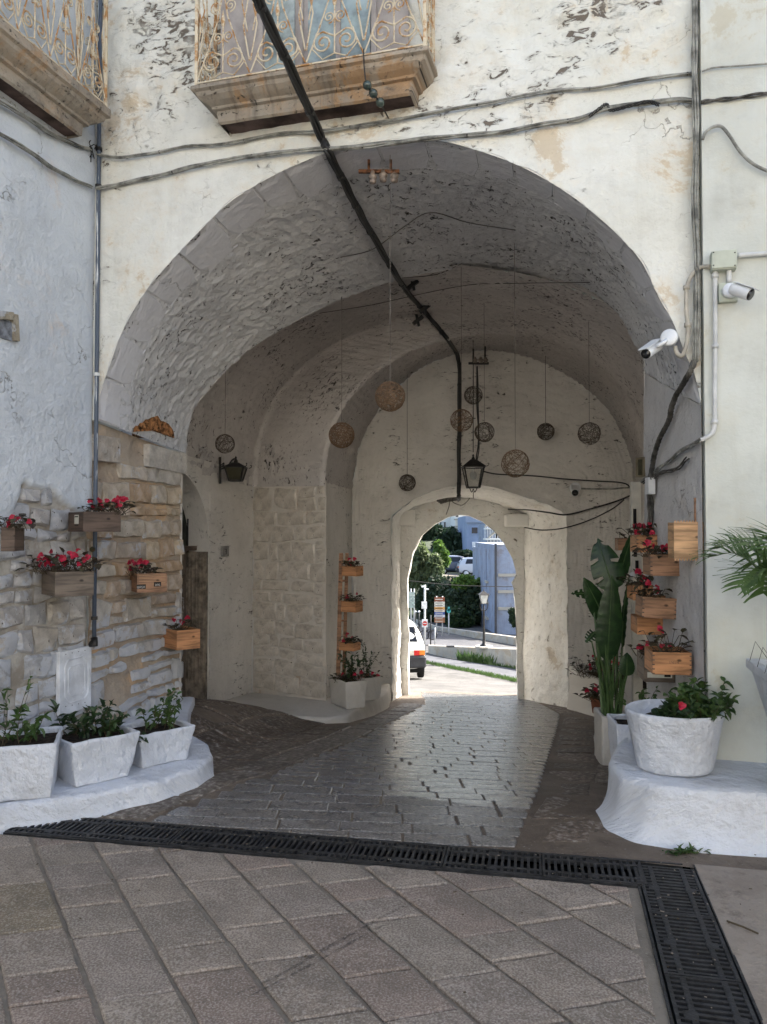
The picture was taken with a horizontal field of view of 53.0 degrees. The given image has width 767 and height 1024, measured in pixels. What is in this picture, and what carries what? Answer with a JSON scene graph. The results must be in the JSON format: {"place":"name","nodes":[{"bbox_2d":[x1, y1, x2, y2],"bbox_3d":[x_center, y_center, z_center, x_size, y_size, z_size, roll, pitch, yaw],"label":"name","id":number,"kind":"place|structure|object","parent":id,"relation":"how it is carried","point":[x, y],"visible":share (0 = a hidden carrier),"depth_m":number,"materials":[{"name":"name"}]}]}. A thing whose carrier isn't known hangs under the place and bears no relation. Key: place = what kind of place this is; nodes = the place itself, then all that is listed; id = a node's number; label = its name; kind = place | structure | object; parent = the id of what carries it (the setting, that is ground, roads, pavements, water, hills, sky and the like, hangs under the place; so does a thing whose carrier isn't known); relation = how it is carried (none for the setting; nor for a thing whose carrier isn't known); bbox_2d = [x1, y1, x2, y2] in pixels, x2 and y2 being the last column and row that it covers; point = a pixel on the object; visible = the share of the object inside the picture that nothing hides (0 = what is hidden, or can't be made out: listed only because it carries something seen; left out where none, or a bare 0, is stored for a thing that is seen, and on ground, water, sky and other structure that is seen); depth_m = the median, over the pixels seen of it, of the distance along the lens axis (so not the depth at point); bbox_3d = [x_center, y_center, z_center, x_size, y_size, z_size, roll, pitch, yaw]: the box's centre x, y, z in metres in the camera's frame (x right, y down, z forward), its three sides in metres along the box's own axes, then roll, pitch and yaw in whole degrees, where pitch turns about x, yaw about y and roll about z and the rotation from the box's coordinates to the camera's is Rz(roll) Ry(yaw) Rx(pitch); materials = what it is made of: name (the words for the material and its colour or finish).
{"place":"outdoors","nodes":[
{"label":"outdoors","id":0,"kind":"place"},
{"bbox_2d":[0,834,669,1023],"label":"paving bed","id":1,"kind":"object","parent":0,"point":[186,937],"visible":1,"depth_m":2.99,"materials":[{"name":"stone"}]},
{"bbox_2d":[0,0,110,729],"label":"corner house","id":2,"kind":"structure","parent":1,"relation":"on","point":[48,59],"depth_m":5.19,"materials":[{"name":"paint"}]},
{"bbox_2d":[0,311,19,341],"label":"wall niche","id":3,"kind":"object","parent":2,"relation":"attached to","point":[9,331],"depth_m":4.89,"materials":[{"name":"stone"}]},
{"bbox_2d":[0,513,35,550],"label":"flower box","id":4,"kind":"object","parent":2,"relation":"attached to","point":[12,536],"visible":1,"depth_m":4.53,"materials":[{"name":"brown wood"}]},
{"bbox_2d":[0,100,91,151],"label":"cable bundle","id":5,"kind":"object","parent":2,"relation":"attached to","point":[40,127],"visible":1,"depth_m":5.17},
{"bbox_2d":[0,132,93,188],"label":"cable bundle","id":6,"kind":"object","parent":2,"relation":"attached to","point":[39,158],"visible":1,"depth_m":5.17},
{"bbox_2d":[14,547,106,596],"bbox_3d":[-2.131,0.388,5.112,0.537,0.323,0.447,0,-2,-12],"label":"flower box","id":7,"kind":"object","parent":2,"relation":"attached to","point":[66,582],"visible":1,"depth_m":5.02,"materials":[{"name":"brown wood"}]},
{"bbox_2d":[56,645,91,715],"bbox_3d":[-2.193,1.192,5.462,0.039,0.441,0.339,0,-2,17],"label":"meter hatch","id":8,"kind":"object","parent":2,"relation":"attached to","point":[73,680],"visible":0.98,"depth_m":5.43,"materials":[{"name":"white paint"}]},
{"bbox_2d":[56,645,91,715],"bbox_3d":[-2.197,1.192,5.463,0.032,0.441,0.339,0,-2,17],"label":"door leaf","id":9,"kind":"structure","parent":8,"relation":"in","point":[76,673],"depth_m":5.43,"materials":[{"name":"white paint"}]},
{"bbox_2d":[68,495,135,531],"bbox_3d":[-1.940,0.011,5.396,0.399,0.256,0.388,1,-2,-42],"label":"flower box","id":10,"kind":"object","parent":2,"relation":"attached to","point":[88,520],"visible":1,"depth_m":5.32,"materials":[{"name":"brown wood"}]},
{"bbox_2d":[86,690,766,870],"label":"passage floor","id":11,"kind":"structure","parent":0,"point":[451,766],"depth_m":5.20,"materials":[{"name":"stone"}]},
{"bbox_2d":[0,697,213,833],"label":"ledge","id":12,"kind":"object","parent":11,"relation":"on","point":[137,786],"visible":0.4,"depth_m":4.48,"materials":[{"name":"paint"}]},
{"bbox_2d":[0,676,62,801],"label":"trough planter","id":13,"kind":"object","parent":12,"relation":"on","point":[29,759],"visible":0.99,"depth_m":4.24,"materials":[{"name":"stone"}]},
{"bbox_2d":[48,698,139,786],"bbox_3d":[-1.773,1.367,4.672,0.422,0.473,0.458,1,-2,-44],"label":"trough planter","id":14,"kind":"object","parent":12,"relation":"on","point":[104,749],"visible":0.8,"depth_m":4.58,"materials":[{"name":"stone"}]},
{"bbox_2d":[123,688,194,768],"bbox_3d":[-1.494,1.394,4.974,0.496,0.439,0.394,1,-2,-44],"label":"trough planter","id":15,"kind":"object","parent":12,"relation":"on","point":[166,737],"visible":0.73,"depth_m":4.95,"materials":[{"name":"stone"}]},
{"bbox_2d":[225,684,390,723],"bbox_3d":[-0.935,2.561,9.484,2.110,0.720,2.906,0,-2,0],"label":"ledge","id":16,"kind":"object","parent":11,"relation":"on","point":[327,711],"visible":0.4,"depth_m":8.73,"materials":[{"name":"paint"}]},
{"bbox_2d":[336,553,348,675],"bbox_3d":[-0.476,1.350,8.963,0.096,1.746,0.182,-1,-2,34],"label":"plant ladder","id":17,"kind":"object","parent":16,"relation":"on","point":[339,614],"visible":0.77,"depth_m":8.92,"materials":[{"name":"brown wood"}]},
{"bbox_2d":[338,632,361,651],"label":"flower box","id":18,"kind":"object","parent":17,"relation":"on","point":[352,643],"visible":1,"depth_m":8.58,"materials":[{"name":"orange wood"}]},
{"bbox_2d":[338,592,365,612],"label":"flower box","id":19,"kind":"object","parent":17,"relation":"attached to","point":[348,604],"visible":1,"depth_m":8.59,"materials":[{"name":"orange wood"}]},
{"bbox_2d":[341,557,364,575],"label":"flower box","id":20,"kind":"object","parent":17,"relation":"attached to","point":[351,569],"visible":1,"depth_m":8.59,"materials":[{"name":"orange wood"}]},
{"bbox_2d":[328,651,366,708],"bbox_3d":[-0.391,1.869,8.690,0.442,0.633,0.434,1,-2,-32],"label":"square pot","id":21,"kind":"object","parent":16,"relation":"on","point":[347,690],"visible":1,"depth_m":8.56,"materials":[{"name":"ceramic"}]},
{"bbox_2d":[352,642,382,700],"bbox_3d":[-0.194,1.874,9.153,0.362,0.683,0.373,1,-2,-29],"label":"square pot","id":22,"kind":"object","parent":16,"relation":"on","point":[374,684],"visible":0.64,"depth_m":9.06,"materials":[{"name":"ceramic"}]},
{"bbox_2d":[85,0,707,868],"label":"gateway building","id":23,"kind":"structure","parent":11,"relation":"on","point":[243,274],"depth_m":6.23,"materials":[{"name":"paint"}]},
{"bbox_2d":[88,0,102,646],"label":"drainpipe","id":24,"kind":"object","parent":23,"relation":"attached to","point":[93,642],"visible":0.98,"depth_m":5.66,"materials":[{"name":"metal"}]},
{"bbox_2d":[125,558,166,592],"bbox_3d":[-1.944,0.499,6.112,0.357,0.261,0.391,1,-2,-30],"label":"flower box","id":25,"kind":"object","parent":23,"relation":"attached to","point":[154,580],"visible":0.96,"depth_m":6.01,"materials":[{"name":"brown wood"}]},
{"bbox_2d":[163,615,199,649],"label":"flower box","id":26,"kind":"object","parent":23,"relation":"attached to","point":[184,637],"visible":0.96,"depth_m":6.51,"materials":[{"name":"orange wood"}]},
{"bbox_2d":[181,506,207,698],"bbox_3d":[-2.312,1.008,7.950,0.664,3.400,1.744,0,-2,0],"label":"old doorway","id":27,"kind":"structure","parent":23,"relation":"in","point":[195,564],"depth_m":8.63,"materials":[{"name":"wood"}]},
{"bbox_2d":[215,371,234,453],"bbox_3d":[-1.653,-1.235,8.035,0.203,1.250,0.202,0,-2,0],"label":"wicker ball","id":28,"kind":"object","parent":23,"relation":"hanging from","point":[225,441],"visible":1,"depth_m":7.98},
{"bbox_2d":[219,456,251,483],"bbox_3d":[-1.708,-0.486,8.741,0.390,0.310,0.394,0,-2,0],"label":"wall lantern","id":29,"kind":"object","parent":23,"relation":"attached to","point":[235,470],"depth_m":8.62,"materials":[{"name":"metal"}]},
{"bbox_2d":[220,0,408,77],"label":"balcony door","id":30,"kind":"structure","parent":23,"relation":"in","point":[236,17],"depth_m":5.24,"materials":[{"name":"pink paint"}]},
{"bbox_2d":[329,410,354,447],"bbox_3d":[-0.394,-1.319,7.237,0.245,1.444,0.246,0,-2,0],"label":"wicker ball","id":31,"kind":"object","parent":23,"relation":"hanging from","point":[346,426],"visible":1,"depth_m":7.16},
{"bbox_2d":[252,0,461,501],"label":"thick cable","id":32,"kind":"object","parent":23,"relation":"attached to","point":[264,13],"visible":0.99,"depth_m":5.39,"materials":[{"name":"rubber"}]},
{"bbox_2d":[363,48,388,118],"bbox_3d":[-0.036,-2.769,4.948,0.088,0.335,0.356,-1,-2,31],"label":"insulator string","id":33,"kind":"object","parent":23,"relation":"hanging from","point":[373,93],"visible":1,"depth_m":4.86,"materials":[{"name":"green glass"}]},
{"bbox_2d":[358,159,398,184],"bbox_3d":[-0.032,-2.430,5.366,0.286,0.285,0.061,0,-2,0],"label":"insulator bracket","id":34,"kind":"object","parent":23,"relation":"attached to","point":[384,173],"visible":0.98,"depth_m":5.35,"materials":[{"name":"metal"}]},
{"bbox_2d":[375,381,404,411],"bbox_3d":[0.046,-1.597,5.294,0.209,1.818,0.208,0,-2,0],"label":"wicker ball","id":35,"kind":"object","parent":23,"relation":"hanging from","point":[389,399],"visible":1,"depth_m":5.22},
{"bbox_2d":[95,97,692,189],"bbox_3d":[-0.126,-2.447,5.144,4.154,0.106,0.045,0,-2,15],"label":"cable bundle","id":36,"kind":"object","parent":23,"relation":"attached to","point":[687,100],"visible":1,"depth_m":5.09,"materials":[{"name":"rubber"}]},
{"bbox_2d":[588,100,659,117],"bbox_3d":[1.465,-2.472,4.690,0.422,0.079,0.033,0,-2,16],"label":"wire tangle","id":37,"kind":"object","parent":36,"relation":"attached to","point":[622,107],"visible":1,"depth_m":4.68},
{"bbox_2d":[96,72,691,158],"bbox_3d":[-0.125,-2.626,5.152,4.149,0.095,0.036,0,-2,15],"label":"cable bundle","id":38,"kind":"object","parent":23,"relation":"attached to","point":[578,89],"visible":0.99,"depth_m":5.05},
{"bbox_2d":[407,280,430,325],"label":"cable clamps","id":39,"kind":"object","parent":23,"relation":"attached to","point":[412,284],"visible":0.89,"depth_m":9.04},
{"bbox_2d":[319,282,589,313],"bbox_3d":[0.732,-2.155,7.770,3.295,0.570,0.706,-1,-2,42],"label":"vault wire","id":40,"kind":"object","parent":23,"relation":"attached to","point":[458,286],"visible":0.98,"depth_m":8.16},
{"bbox_2d":[450,324,472,431],"bbox_3d":[0.754,-1.591,7.443,0.218,1.631,0.220,0,-2,0],"label":"wicker ball","id":41,"kind":"object","parent":23,"relation":"hanging from","point":[461,418],"visible":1,"depth_m":7.43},
{"bbox_2d":[458,363,488,497],"bbox_3d":[1.145,-1.060,9.843,0.364,1.777,0.388,0,-2,0],"label":"hanging lantern","id":42,"kind":"object","parent":23,"relation":"hanging from","point":[473,468],"visible":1,"depth_m":9.72,"materials":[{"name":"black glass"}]},
{"bbox_2d":[474,392,493,441],"bbox_3d":[1.144,-1.602,8.746,0.225,1.622,0.225,0,-2,0],"label":"wicker ball","id":43,"kind":"object","parent":23,"relation":"hanging from","point":[481,431],"visible":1,"depth_m":8.69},
{"bbox_2d":[501,243,529,477],"bbox_3d":[1.117,-1.306,6.538,0.241,2.031,0.237,0,-2,0],"label":"wicker ball","id":44,"kind":"object","parent":23,"relation":"hanging from","point":[513,459],"visible":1,"depth_m":6.51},
{"bbox_2d":[537,356,554,439],"bbox_3d":[2.243,-1.597,10.645,0.241,1.208,0.240,0,-2,0],"label":"wicker ball","id":45,"kind":"object","parent":23,"relation":"hanging from","point":[540,429],"visible":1,"depth_m":10.62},
{"bbox_2d":[578,321,600,444],"bbox_3d":[2.092,-1.328,7.838,0.231,1.298,0.231,0,-2,0],"label":"wicker ball","id":46,"kind":"object","parent":23,"relation":"hanging from","point":[590,442],"visible":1,"depth_m":7.80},
{"bbox_2d":[629,482,642,701],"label":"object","id":47,"kind":"object","parent":23,"relation":"attached to","point":[635,560],"visible":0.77,"depth_m":6.26,"materials":[{"name":"paint"}]},
{"bbox_2d":[619,568,653,599],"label":"flower box","id":48,"kind":"object","parent":23,"relation":"attached to","point":[631,586],"visible":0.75,"depth_m":5.72,"materials":[{"name":"orange wood"}]},
{"bbox_2d":[617,522,656,552],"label":"flower box","id":49,"kind":"object","parent":23,"relation":"attached to","point":[636,538],"visible":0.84,"depth_m":5.55,"materials":[{"name":"orange wood"}]},
{"bbox_2d":[631,614,662,634],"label":"flower box","id":50,"kind":"object","parent":23,"relation":"attached to","point":[640,623],"visible":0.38,"depth_m":5.42,"materials":[{"name":"orange wood"}]},
{"bbox_2d":[628,641,674,682],"bbox_3d":[1.825,1.000,5.231,0.288,0.269,0.407,0,-2,0],"label":"flower box","id":51,"kind":"object","parent":23,"relation":"attached to","point":[644,674],"visible":0.46,"depth_m":5.12,"materials":[{"name":"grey wood"}]},
{"bbox_2d":[629,579,676,619],"bbox_3d":[1.832,0.586,5.238,0.266,0.264,0.352,0,-2,9],"label":"flower box","id":52,"kind":"object","parent":23,"relation":"attached to","point":[658,606],"visible":0.99,"depth_m":5.13,"materials":[{"name":"brown wood"}]},
{"bbox_2d":[631,537,679,575],"bbox_3d":[1.841,0.295,5.184,0.367,0.254,0.355,0,-2,0],"label":"flower box","id":53,"kind":"object","parent":23,"relation":"attached to","point":[658,564],"visible":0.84,"depth_m":5.04,"materials":[{"name":"brown wood"}]},
{"bbox_2d":[638,329,678,358],"bbox_3d":[1.631,-0.997,4.553,0.200,0.180,0.164,1,-2,-41],"label":"security camera","id":54,"kind":"object","parent":23,"relation":"attached to","point":[667,338],"visible":1,"depth_m":4.55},
{"bbox_2d":[638,625,694,674],"bbox_3d":[1.788,0.857,4.827,0.344,0.288,0.339,0,-2,0],"label":"flower box","id":55,"kind":"object","parent":23,"relation":"attached to","point":[670,658],"visible":0.99,"depth_m":4.72,"materials":[{"name":"orange wood"}]},
{"bbox_2d":[640,438,700,482],"bbox_3d":[1.909,-0.326,5.179,0.040,0.181,1.384,0,-2,5],"label":"cable bundle","id":56,"kind":"object","parent":23,"relation":"attached to","point":[680,451],"visible":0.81,"depth_m":4.96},
{"bbox_2d":[648,360,696,479],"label":"twisted cables","id":57,"kind":"object","parent":23,"relation":"attached to","point":[684,381],"visible":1,"depth_m":5.03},
{"bbox_2d":[668,520,703,560],"bbox_3d":[1.873,0.175,4.755,0.185,0.242,0.240,0,-2,12],"label":"upended box","id":58,"kind":"object","parent":23,"relation":"attached to","point":[683,540],"visible":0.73,"depth_m":4.65,"materials":[{"name":"brown wood"}]},
{"bbox_2d":[573,683,624,712],"bbox_3d":[1.870,1.606,6.651,0.358,0.264,0.367,1,-2,-36],"label":"plant","id":59,"kind":"object","parent":11,"relation":"on","point":[593,697],"visible":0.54,"depth_m":6.63,"materials":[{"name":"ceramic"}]},
{"bbox_2d":[567,666,646,715],"bbox_3d":[3.125,2.501,9.939,1.145,0.739,1.699,0,-2,0],"label":"planter bench","id":60,"kind":"object","parent":11,"relation":"on","point":[577,684],"visible":0.16,"depth_m":10.38,"materials":[{"name":"stone"}]},
{"bbox_2d":[565,655,614,678],"bbox_3d":[2.736,1.973,9.845,0.822,0.272,0.634,0,-2,0],"label":"trough plant","id":61,"kind":"object","parent":60,"relation":"in","point":[581,666],"visible":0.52,"depth_m":9.82,"materials":[{"name":"green plant"}]},
{"bbox_2d":[593,707,624,765],"bbox_3d":[1.839,1.813,6.194,0.233,0.411,0.352,0,-2,5],"label":"square planter","id":62,"kind":"object","parent":11,"relation":"on","point":[602,748],"visible":0.42,"depth_m":6.07,"materials":[{"name":"stone"}]},
{"bbox_2d":[571,536,634,715],"bbox_3d":[1.905,0.894,6.411,0.641,1.557,0.680,0,-2,0],"label":"banana plant","id":63,"kind":"object","parent":62,"relation":"in","point":[609,615],"visible":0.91,"depth_m":6.19,"materials":[{"name":"green plant"}]},
{"bbox_2d":[607,713,631,756],"bbox_3d":[1.631,1.574,5.057,0.265,0.430,0.313,0,-2,5],"label":"square pot","id":64,"kind":"object","parent":11,"relation":"on","point":[618,730],"visible":0.35,"depth_m":5.02,"materials":[{"name":"stone"}]},
{"bbox_2d":[621,606,631,702],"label":"engaged column","id":65,"kind":"structure","parent":11,"relation":"on","point":[628,686],"depth_m":9.30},
{"bbox_2d":[596,743,766,856],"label":"pedestal","id":66,"kind":"object","parent":11,"relation":"on","point":[721,808],"visible":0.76,"depth_m":3.97,"materials":[{"name":"paint"}]},
{"bbox_2d":[625,676,739,776],"bbox_3d":[1.669,1.185,4.272,0.633,0.484,0.546,0,-2,0],"label":"round tub","id":67,"kind":"object","parent":66,"relation":"on","point":[679,735],"visible":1,"depth_m":4.13,"materials":[{"name":"stone"}]},
{"bbox_2d":[746,641,766,715],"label":"flared trough","id":68,"kind":"object","parent":66,"relation":"on","point":[757,668],"visible":1,"depth_m":4.07,"materials":[{"name":"stone"}]},
{"bbox_2d":[689,517,766,602],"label":"palm","id":69,"kind":"object","parent":68,"relation":"in","point":[757,575],"visible":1,"depth_m":3.72,"materials":[{"name":"green plant"}]},
{"bbox_2d":[698,0,766,762],"bbox_3d":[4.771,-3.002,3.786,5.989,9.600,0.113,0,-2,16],"label":"plastered house","id":70,"kind":"structure","parent":11,"relation":"on","point":[733,198],"depth_m":4.48,"materials":[{"name":"paint"}]},
{"bbox_2d":[673,264,710,357],"bbox_3d":[1.828,-1.187,4.553,0.217,0.546,0.055,-1,-2,27],"label":"flexible conduit","id":71,"kind":"object","parent":70,"relation":"attached to","point":[687,323],"visible":1,"depth_m":4.55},
{"bbox_2d":[691,0,700,361],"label":"vertical cables","id":72,"kind":"object","parent":70,"relation":"attached to","point":[695,193],"visible":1,"depth_m":4.56,"materials":[{"name":"plastic"}]},
{"bbox_2d":[700,271,718,441],"bbox_3d":[1.903,-0.913,4.494,0.112,1.009,0.036,0,-2,15],"label":"conduit","id":73,"kind":"object","parent":70,"relation":"attached to","point":[715,347],"visible":1,"depth_m":4.48,"materials":[{"name":"grey plastic"}]},
{"bbox_2d":[710,249,736,273],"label":"junction box","id":74,"kind":"object","parent":70,"relation":"attached to","point":[722,261],"visible":1,"depth_m":4.44,"materials":[{"name":"grey plastic"}]},
{"bbox_2d":[701,124,766,172],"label":"curved cable","id":75,"kind":"object","parent":70,"relation":"attached to","point":[738,149],"visible":1,"depth_m":4.47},
{"bbox_2d":[701,92,766,103],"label":"cable","id":76,"kind":"object","parent":70,"relation":"attached to","point":[731,98],"depth_m":4.50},
{"bbox_2d":[722,281,759,300],"bbox_3d":[2.010,-1.251,4.354,0.117,0.145,0.248,0,-2,-14],"label":"security camera","id":77,"kind":"object","parent":70,"relation":"attached to","point":[738,290],"visible":1,"depth_m":4.30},
{"bbox_2d":[409,527,459,620],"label":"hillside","id":78,"kind":"structure","parent":0,"point":[428,543],"depth_m":65.29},
{"bbox_2d":[408,541,444,591],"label":"olive tree","id":79,"kind":"object","parent":78,"relation":"on","point":[426,564],"visible":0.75,"depth_m":49.23,"materials":[{"name":"green plant"}]},
{"bbox_2d":[421,523,442,540],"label":"dark tree","id":80,"kind":"object","parent":78,"relation":"on","point":[432,532],"visible":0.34,"depth_m":77.40,"materials":[{"name":"green plant"}]},
{"bbox_2d":[432,539,451,569],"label":"young tree","id":81,"kind":"object","parent":78,"relation":"on","point":[438,546],"visible":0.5,"depth_m":55.43,"materials":[{"name":"green plant"}]},
{"bbox_2d":[430,526,461,551],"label":"dark tree","id":82,"kind":"object","parent":78,"relation":"on","point":[450,538],"visible":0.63,"depth_m":70.05,"materials":[{"name":"green plant"}]},
{"bbox_2d":[458,516,484,550],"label":"house","id":83,"kind":"structure","parent":78,"relation":"on","point":[468,527],"depth_m":65.98,"materials":[{"name":"paint"}]},
{"bbox_2d":[478,525,501,541],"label":"house","id":84,"kind":"structure","parent":78,"relation":"on","point":[486,533],"depth_m":57.98,"materials":[{"name":"paint"}]},
{"bbox_2d":[409,621,516,693],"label":"street","id":85,"kind":"structure","parent":0,"point":[439,679],"depth_m":19.63,"materials":[{"name":"stone"}]},
{"bbox_2d":[409,620,425,677],"bbox_3d":[0.222,3.579,20.875,1.497,1.411,3.568,0,-2,-4],"label":"parked car","id":86,"kind":"object","parent":85,"relation":"on","point":[417,662],"visible":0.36,"depth_m":19.30,"materials":[{"name":"white paint"}]},
{"bbox_2d":[412,573,451,621],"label":"bush","id":87,"kind":"object","parent":85,"relation":"on","point":[431,592],"visible":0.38,"depth_m":45.49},
{"bbox_2d":[434,596,444,635],"bbox_3d":[2.645,4.962,36.335,0.492,1.959,0.155,0,-2,0],"label":"direction board","id":88,"kind":"object","parent":85,"relation":"on","point":[439,609],"visible":0.95,"depth_m":36.28,"materials":[{"name":"grey plastic"}]},
{"bbox_2d":[436,575,481,624],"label":"bush","id":89,"kind":"object","parent":85,"relation":"on","point":[469,599],"visible":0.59,"depth_m":42.89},
{"bbox_2d":[451,574,479,591],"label":"bush","id":90,"kind":"object","parent":89,"relation":"on","point":[465,579],"visible":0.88,"depth_m":43.22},
{"bbox_2d":[445,605,475,627],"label":"bush","id":91,"kind":"object","parent":85,"relation":"on","point":[461,617],"visible":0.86,"depth_m":41.39,"materials":[{"name":"green plant"}]},
{"bbox_2d":[412,618,515,644],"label":"parapet","id":92,"kind":"structure","parent":85,"relation":"on","point":[506,639],"depth_m":35.49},
{"bbox_2d":[426,660,516,681],"bbox_3d":[2.697,4.410,21.439,0.450,0.984,9.279,1,-2,-19],"label":"grass strip","id":93,"kind":"object","parent":85,"relation":"on","point":[489,674],"depth_m":21.80,"materials":[{"name":"green plant"}]},
{"bbox_2d":[428,645,516,667],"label":"wall","id":94,"kind":"structure","parent":85,"relation":"on","point":[508,656],"depth_m":25.98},
{"bbox_2d":[475,589,492,648],"bbox_3d":[3.380,3.579,25.915,0.600,1.955,0.571,0,-2,0],"label":"street lamp","id":95,"kind":"object","parent":94,"relation":"on","point":[483,595],"visible":1,"depth_m":25.84,"materials":[{"name":"metal"}]},
{"bbox_2d":[456,649,497,665],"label":"wall weeds","id":96,"kind":"object","parent":85,"relation":"on","point":[474,658],"depth_m":25.83,"materials":[{"name":"green plant"}]},
{"bbox_2d":[473,547,488,628],"bbox_3d":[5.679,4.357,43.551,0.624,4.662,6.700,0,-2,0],"label":"house","id":97,"kind":"structure","parent":85,"relation":"on","point":[480,562],"depth_m":42.74,"materials":[{"name":"paint"}]},
{"bbox_2d":[475,542,515,633],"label":"house","id":98,"kind":"structure","parent":85,"relation":"on","point":[501,571],"depth_m":37.93,"materials":[{"name":"paint"}]},
{"bbox_2d":[252,843,675,1023],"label":"drain channel bed","id":99,"kind":"object","parent":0,"point":[537,865],"depth_m":3.82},
{"bbox_2d":[3,817,682,894],"bbox_3d":[-0.292,1.721,3.908,3.480,0.044,0.284,0,-2,11],"label":"drainage grate","id":100,"kind":"object","parent":99,"relation":"on","point":[203,838],"visible":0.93,"depth_m":3.88,"materials":[{"name":"metal"}]},
{"bbox_2d":[632,863,762,1023],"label":"drainage grate","id":101,"kind":"object","parent":99,"relation":"on","point":[729,999],"visible":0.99,"depth_m":2.92,"materials":[{"name":"metal"}]},
{"bbox_2d":[420,628,508,647],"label":"road","id":102,"kind":"structure","parent":0,"point":[443,640],"depth_m":33.82,"materials":[{"name":"asphalt"}]},
{"bbox_2d":[426,655,516,678],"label":"sidewalk","id":103,"kind":"structure","parent":0,"point":[510,672],"depth_m":24.11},
{"bbox_2d":[285,842,690,870],"label":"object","id":104,"kind":"structure","parent":0,"point":[286,842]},
{"bbox_2d":[694,864,766,1023],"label":"pavement","id":105,"kind":"structure","parent":0,"point":[729,891],"depth_m":3.22,"materials":[{"name":"stone"}]},
{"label":"upper street","id":106,"kind":"structure","parent":0,"visible":0},
{"bbox_2d":[455,557,472,574],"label":"parked car","id":107,"kind":"object","parent":106,"relation":"on","point":[464,566],"visible":0.41,"depth_m":55.20,"materials":[{"name":"silver metal"}]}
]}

